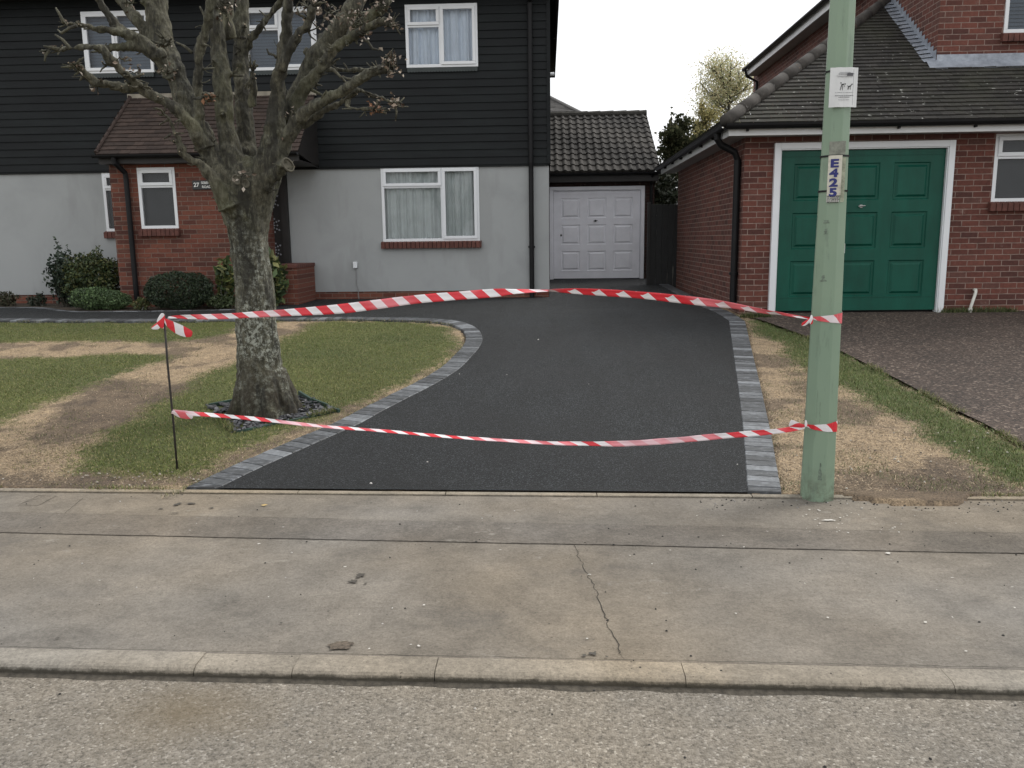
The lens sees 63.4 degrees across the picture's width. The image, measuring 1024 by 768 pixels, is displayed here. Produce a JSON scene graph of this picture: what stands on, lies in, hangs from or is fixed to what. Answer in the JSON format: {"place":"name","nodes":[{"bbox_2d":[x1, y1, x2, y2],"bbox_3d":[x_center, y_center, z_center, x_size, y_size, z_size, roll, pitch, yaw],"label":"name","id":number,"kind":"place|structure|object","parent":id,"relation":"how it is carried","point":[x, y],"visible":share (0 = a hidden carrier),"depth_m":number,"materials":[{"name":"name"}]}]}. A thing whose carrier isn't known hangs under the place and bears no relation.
{"place":"outdoors","nodes":[
{"label":"outdoors","id":0,"kind":"place"},
{"bbox_2d":[0,278,747,491],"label":"driveway","id":1,"kind":"structure","parent":0,"point":[588,368],"depth_m":6.93,"materials":[{"name":"black asphalt"}]},
{"bbox_2d":[268,247,289,305],"bbox_3d":[-3.829,-1.711,13.276,0.558,1.009,0.473,0,10,2],"label":"laurel shrub","id":2,"kind":"object","parent":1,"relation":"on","point":[281,282],"visible":0.4,"depth_m":13.23,"materials":[{"name":"green plant"}]},
{"bbox_2d":[274,263,315,304],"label":"brick wall","id":3,"kind":"structure","parent":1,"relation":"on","point":[301,289],"depth_m":13.64,"materials":[{"name":"red brick"}]},
{"bbox_2d":[0,492,1023,669],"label":"pavement","id":4,"kind":"structure","parent":0,"point":[520,600],"depth_m":3.74,"materials":[{"name":"grey concrete"}]},
{"bbox_2d":[55,502,607,656],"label":"pavement stains","id":5,"kind":"object","parent":4,"relation":"on","point":[363,574],"visible":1,"depth_m":3.85,"materials":[{"name":"grey concrete"}]},
{"bbox_2d":[328,641,354,648],"bbox_3d":[-0.666,1.014,3.217,0.106,0.001,0.072,0,10,2],"label":"pavement chip","id":6,"kind":"object","parent":4,"relation":"on","point":[341,645],"visible":1,"depth_m":3.21,"materials":[{"name":"grey concrete"}]},
{"bbox_2d":[0,512,1023,552],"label":"pavement repair strip","id":7,"kind":"object","parent":4,"relation":"on","point":[486,532],"visible":1,"depth_m":4.43,"materials":[{"name":"concrete"}]},
{"bbox_2d":[11,491,1021,667],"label":"pavement cracks","id":8,"kind":"object","parent":4,"relation":"on","point":[529,543],"visible":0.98,"depth_m":3.50,"materials":[{"name":"grey concrete"}]},
{"bbox_2d":[33,509,1015,650],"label":"pale flecks","id":9,"kind":"object","parent":4,"relation":"on","point":[722,535],"visible":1,"depth_m":4.08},
{"bbox_2d":[0,677,1023,767],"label":"road","id":10,"kind":"structure","parent":0,"point":[163,724],"depth_m":2.73,"materials":[{"name":"grey asphalt"}]},
{"bbox_2d":[0,339,1022,767],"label":"scattered grit","id":11,"kind":"object","parent":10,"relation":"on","point":[476,541],"visible":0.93,"depth_m":4.87,"materials":[{"name":"grey gravel"}]},
{"bbox_2d":[0,648,1023,694],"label":"kerb","id":12,"kind":"structure","parent":10,"relation":"on","point":[597,673],"depth_m":3.02,"materials":[{"name":"concrete"}]},
{"bbox_2d":[0,672,1023,700],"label":"gutter dirt","id":13,"kind":"structure","parent":10,"relation":"on","point":[749,692],"depth_m":2.98,"materials":[{"name":"black soil"}]},
{"bbox_2d":[0,294,1023,505],"bbox_3d":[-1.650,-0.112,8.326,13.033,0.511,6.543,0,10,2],"label":"dead grass","id":14,"kind":"structure","parent":0,"point":[459,347],"depth_m":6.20,"materials":[{"name":"beige plant"}]},
{"bbox_2d":[0,291,20,305],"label":"border plant","id":15,"kind":"object","parent":14,"relation":"on","point":[6,299],"visible":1,"depth_m":14.20,"materials":[{"name":"green plant"}]},
{"bbox_2d":[26,295,35,305],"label":"seedling plant","id":16,"kind":"object","parent":14,"relation":"on","point":[30,300],"visible":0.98,"depth_m":14.19,"materials":[{"name":"green plant"}]},
{"bbox_2d":[32,291,46,305],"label":"seedling plant","id":17,"kind":"object","parent":14,"relation":"on","point":[41,300],"visible":1,"depth_m":14.14,"materials":[{"name":"green plant"}]},
{"bbox_2d":[42,236,79,306],"bbox_3d":[-7.548,-1.884,13.906,0.538,1.181,0.580,9,14,44],"label":"holly shrub","id":18,"kind":"object","parent":14,"relation":"on","point":[57,269],"visible":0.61,"depth_m":13.82,"materials":[{"name":"green plant"}]},
{"bbox_2d":[51,245,119,295],"bbox_3d":[-7.066,-1.820,13.959,1.082,1.044,1.002,7,13,38],"label":"evergreen shrub","id":19,"kind":"object","parent":14,"relation":"on","point":[82,269],"visible":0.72,"depth_m":13.73,"materials":[{"name":"green plant"}]},
{"bbox_2d":[68,286,119,309],"bbox_3d":[-6.713,-1.380,13.305,0.880,0.392,0.686,0,10,2],"label":"clipped shrub","id":20,"kind":"object","parent":14,"relation":"on","point":[86,298],"visible":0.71,"depth_m":13.11,"materials":[{"name":"green plant"}]},
{"bbox_2d":[98,290,132,309],"bbox_3d":[-6.369,-1.345,13.246,0.583,0.329,0.458,0,10,2],"label":"clipped shrub","id":21,"kind":"object","parent":14,"relation":"on","point":[124,300],"visible":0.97,"depth_m":13.14,"materials":[{"name":"green plant"}]},
{"bbox_2d":[130,297,151,309],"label":"bedding plant","id":22,"kind":"object","parent":14,"relation":"on","point":[140,303],"visible":1,"depth_m":13.09,"materials":[{"name":"green plant"}]},
{"bbox_2d":[163,313,177,469],"bbox_3d":[-2.295,0.085,5.570,0.018,1.120,0.057,-4,10,-19],"label":"metal stake","id":23,"kind":"object","parent":14,"relation":"on","point":[170,392],"visible":0.84,"depth_m":5.56,"materials":[{"name":"metal"}]},
{"bbox_2d":[143,270,214,309],"bbox_3d":[-5.287,-1.495,13.143,1.086,0.633,0.932,-4,10,-19],"label":"box shrub","id":24,"kind":"object","parent":14,"relation":"on","point":[153,292],"visible":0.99,"depth_m":12.93,"materials":[{"name":"green plant"}]},
{"bbox_2d":[203,294,234,308],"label":"border plant","id":25,"kind":"object","parent":14,"relation":"on","point":[218,301],"visible":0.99,"depth_m":13.11,"materials":[{"name":"green plant"}]},
{"bbox_2d":[208,399,231,405],"bbox_3d":[-2.344,0.136,7.416,0.758,0.106,0.022,-9,13,-41],"label":"timber edging","id":26,"kind":"object","parent":14,"relation":"on","point":[218,404],"visible":0.22,"depth_m":7.22,"materials":[{"name":"wood"}]},
{"bbox_2d":[39,0,407,421],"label":"street tree","id":27,"kind":"object","parent":14,"relation":"on","point":[241,174],"visible":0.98,"depth_m":6.50,"materials":[{"name":"grey plant"}]},
{"bbox_2d":[213,255,234,306],"bbox_3d":[-4.562,-1.627,13.287,0.401,0.872,0.320,-2,10,-10],"label":"laurel shrub","id":28,"kind":"object","parent":14,"relation":"on","point":[224,278],"visible":0.88,"depth_m":13.20,"materials":[{"name":"green plant"}]},
{"bbox_2d":[205,395,333,432],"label":"slate chippings","id":29,"kind":"object","parent":14,"relation":"on","point":[299,414],"visible":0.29,"depth_m":6.89,"materials":[{"name":"grey stone"}]},
{"bbox_2d":[234,410,335,432],"bbox_3d":[-1.809,0.313,6.728,0.911,0.093,0.012,-9,13,-38],"label":"timber edging","id":30,"kind":"object","parent":14,"relation":"on","point":[266,425],"visible":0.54,"depth_m":6.67,"materials":[{"name":"brown wood"}]},
{"bbox_2d":[298,391,312,403],"bbox_3d":[-1.838,0.132,7.368,0.022,0.100,0.316,-7,12,-32],"label":"timber edging","id":31,"kind":"object","parent":14,"relation":"on","point":[304,395],"visible":0.56,"depth_m":7.33,"materials":[{"name":"green wood"}]},
{"bbox_2d":[313,398,326,407],"bbox_3d":[-1.667,0.181,7.187,0.022,0.084,0.261,-10,13,-42],"label":"timber edging","id":32,"kind":"object","parent":14,"relation":"on","point":[322,403],"visible":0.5,"depth_m":7.16,"materials":[{"name":"green wood"}]},
{"bbox_2d":[0,284,780,493],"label":"driveway edging","id":33,"kind":"object","parent":14,"relation":"on","point":[762,476],"visible":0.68,"depth_m":7.15,"materials":[{"name":"grey stone"}]},
{"bbox_2d":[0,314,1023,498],"bbox_3d":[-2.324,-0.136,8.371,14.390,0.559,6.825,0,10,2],"label":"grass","id":34,"kind":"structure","parent":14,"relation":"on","point":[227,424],"depth_m":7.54,"materials":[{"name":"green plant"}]},
{"bbox_2d":[800,0,855,501],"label":"street lamp","id":35,"kind":"object","parent":14,"relation":"on","point":[818,470],"visible":0.98,"depth_m":4.70,"materials":[{"name":"green metal"}]},
{"bbox_2d":[151,288,841,336],"bbox_3d":[-0.246,-0.424,5.067,4.336,0.314,0.130,1,10,9],"label":"barrier tape","id":36,"kind":"object","parent":35,"relation":"attached to","point":[179,329],"visible":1,"depth_m":5.12,"materials":[{"name":"red plastic"}]},
{"bbox_2d":[171,410,837,446],"bbox_3d":[-0.199,0.270,5.191,4.274,0.209,0.137,1,10,9],"label":"barrier tape","id":37,"kind":"object","parent":35,"relation":"attached to","point":[792,427],"visible":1,"depth_m":5.11,"materials":[{"name":"red plastic"}]},
{"bbox_2d":[818,154,848,202],"bbox_3d":[1.807,-1.150,4.658,0.155,0.258,0.161,2,10,17],"label":"lamp number plate","id":38,"kind":"object","parent":35,"relation":"attached to","point":[833,190],"visible":0.98,"depth_m":4.58,"materials":[{"name":"white plastic"}]},
{"bbox_2d":[825,67,857,107],"bbox_3d":[1.803,-1.624,4.571,0.156,0.206,0.169,0,10,2],"label":"dog notice","id":39,"kind":"object","parent":35,"relation":"attached to","point":[843,87],"visible":0.99,"depth_m":4.50,"materials":[{"name":"white paper"}]},
{"bbox_2d":[550,96,579,111],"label":"distant house","id":40,"kind":"structure","parent":0,"point":[556,105],"depth_m":31.34,"materials":[{"name":"grey tile"}]},
{"bbox_2d":[550,0,820,187],"label":"sky","id":41,"kind":"structure","parent":0,"point":[616,55],"materials":[{"name":"white"}]},
{"bbox_2d":[747,311,1023,444],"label":"neighbour driveway","id":42,"kind":"structure","parent":0,"point":[973,362],"depth_m":8.77,"materials":[{"name":"brown gravel"}]},
{"bbox_2d":[736,305,1021,317],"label":"wall foot weeds","id":43,"kind":"object","parent":42,"relation":"on","point":[944,310],"depth_m":11.11,"materials":[{"name":"green plant"}]},
{"bbox_3d":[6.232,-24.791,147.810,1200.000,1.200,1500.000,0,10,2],"label":"ground","id":44,"kind":"structure","parent":0,"visible":0},
{"bbox_2d":[0,0,558,306],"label":"house","id":45,"kind":"structure","parent":44,"relation":"on","point":[440,184],"depth_m":14.08,"materials":[{"name":"wood"}]},
{"bbox_2d":[101,173,114,237],"bbox_3d":[-6.859,-3.123,14.485,0.591,1.128,0.168,0,10,2],"label":"window","id":46,"kind":"structure","parent":45,"relation":"in","point":[110,233],"depth_m":14.50,"materials":[{"name":"white plastic"}]},
{"bbox_2d":[80,10,154,73],"bbox_3d":[-6.639,-5.797,14.116,1.180,1.011,0.398,0,10,2],"label":"window","id":47,"kind":"structure","parent":45,"relation":"in","point":[93,64],"depth_m":14.02,"materials":[{"name":"white plastic"}]},
{"bbox_2d":[136,167,180,235],"bbox_3d":[-5.741,-2.979,13.581,0.666,1.088,0.433,0,10,2],"label":"window","id":48,"kind":"structure","parent":45,"relation":"in","point":[156,185],"depth_m":13.48,"materials":[{"name":"white plastic"}]},
{"bbox_2d":[192,180,210,189],"bbox_3d":[-4.976,-3.208,13.351,0.355,0.146,0.023,0,10,2],"label":"house sign","id":49,"kind":"object","parent":45,"relation":"attached to","point":[200,185],"visible":0.78,"depth_m":13.35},
{"bbox_2d":[249,6,316,70],"bbox_3d":[-3.851,-5.801,13.998,1.200,1.011,0.398,0,10,2],"label":"window","id":50,"kind":"structure","parent":45,"relation":"in","point":[266,39],"depth_m":13.92,"materials":[{"name":"white plastic"}]},
{"bbox_2d":[380,167,481,248],"bbox_3d":[-1.402,-3.043,14.298,1.741,1.377,0.225,0,10,2],"label":"window","id":51,"kind":"structure","parent":45,"relation":"in","point":[420,206],"depth_m":14.33,"materials":[{"name":"white plastic"}]},
{"bbox_2d":[405,3,477,67],"bbox_3d":[-1.165,-5.780,13.783,1.197,0.992,0.191,0,10,2],"label":"window","id":52,"kind":"structure","parent":45,"relation":"in","point":[437,35],"depth_m":13.79,"materials":[{"name":"white plastic"}]},
{"bbox_2d":[0,488,1023,500],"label":"pavement edging","id":53,"kind":"object","parent":44,"relation":"on","point":[562,494],"visible":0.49,"depth_m":5.11,"materials":[{"name":"concrete"}]},
{"bbox_2d":[549,110,660,278],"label":"garage","id":54,"kind":"structure","parent":44,"relation":"on","point":[601,195],"depth_m":19.14,"materials":[{"name":"brick"}]},
{"bbox_2d":[554,190,639,278],"bbox_3d":[1.956,-3.443,19.121,1.980,1.990,0.094,0,10,2],"label":"garage door","id":55,"kind":"structure","parent":54,"relation":"in","point":[597,233],"depth_m":19.13,"materials":[{"name":"white paint"}]},
{"bbox_2d":[630,158,677,267],"bbox_3d":[3.565,-4.070,20.947,1.732,3.633,1.525,0,10,2],"label":"garden hedge","id":56,"kind":"object","parent":44,"relation":"on","point":[663,191],"visible":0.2,"depth_m":20.54,"materials":[{"name":"green plant"}]},
{"bbox_2d":[646,202,677,286],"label":"side gate","id":57,"kind":"structure","parent":44,"relation":"on","point":[661,228],"depth_m":17.04,"materials":[{"name":"brown wood"}]},
{"bbox_2d":[654,107,703,198],"bbox_3d":[4.657,-5.573,24.140,1.489,4.820,1.781,6,12,34],"label":"dark leafy tree","id":58,"kind":"object","parent":44,"relation":"on","point":[673,137],"visible":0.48,"depth_m":23.68,"materials":[{"name":"green plant"}]},
{"bbox_2d":[676,130,701,187],"bbox_3d":[5.559,-5.509,25.211,1.577,4.295,1.781,8,13,40],"label":"olive leafy tree","id":59,"kind":"object","parent":44,"relation":"on","point":[691,138],"depth_m":24.80,"materials":[{"name":"green plant"}]},
{"bbox_2d":[686,97,723,137],"bbox_3d":[6.797,-7.216,29.955,1.702,5.940,1.980,5,11,29],"label":"young birch tree","id":60,"kind":"object","parent":44,"relation":"on","point":[704,115],"visible":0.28,"depth_m":29.38,"materials":[{"name":"green plant"}]},
{"bbox_2d":[684,44,754,127],"bbox_3d":[8.231,-8.656,31.964,3.408,8.030,3.665,0,10,2],"label":"birch tree","id":61,"kind":"object","parent":44,"relation":"on","point":[730,90],"visible":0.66,"depth_m":30.90,"materials":[{"name":"green plant"}]},
{"bbox_2d":[655,0,1023,313],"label":"neighbour house","id":62,"kind":"structure","parent":44,"relation":"on","point":[935,203],"depth_m":11.11,"materials":[{"name":"brick"}]},
{"bbox_2d":[775,148,945,310],"bbox_3d":[4.638,-2.043,11.074,2.131,2.112,0.094,0,10,2],"label":"garage door","id":63,"kind":"structure","parent":62,"relation":"in","point":[894,201],"depth_m":11.07,"materials":[{"name":"green paint"}]},
{"bbox_2d":[988,133,1023,210],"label":"window","id":64,"kind":"structure","parent":62,"relation":"in","point":[1007,193],"depth_m":10.93,"materials":[{"name":"white plastic"}]},
{"bbox_2d":[1000,0,1023,41],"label":"window","id":65,"kind":"structure","parent":62,"relation":"in","point":[1013,29],"depth_m":11.44,"materials":[{"name":"white plastic"}]}
]}

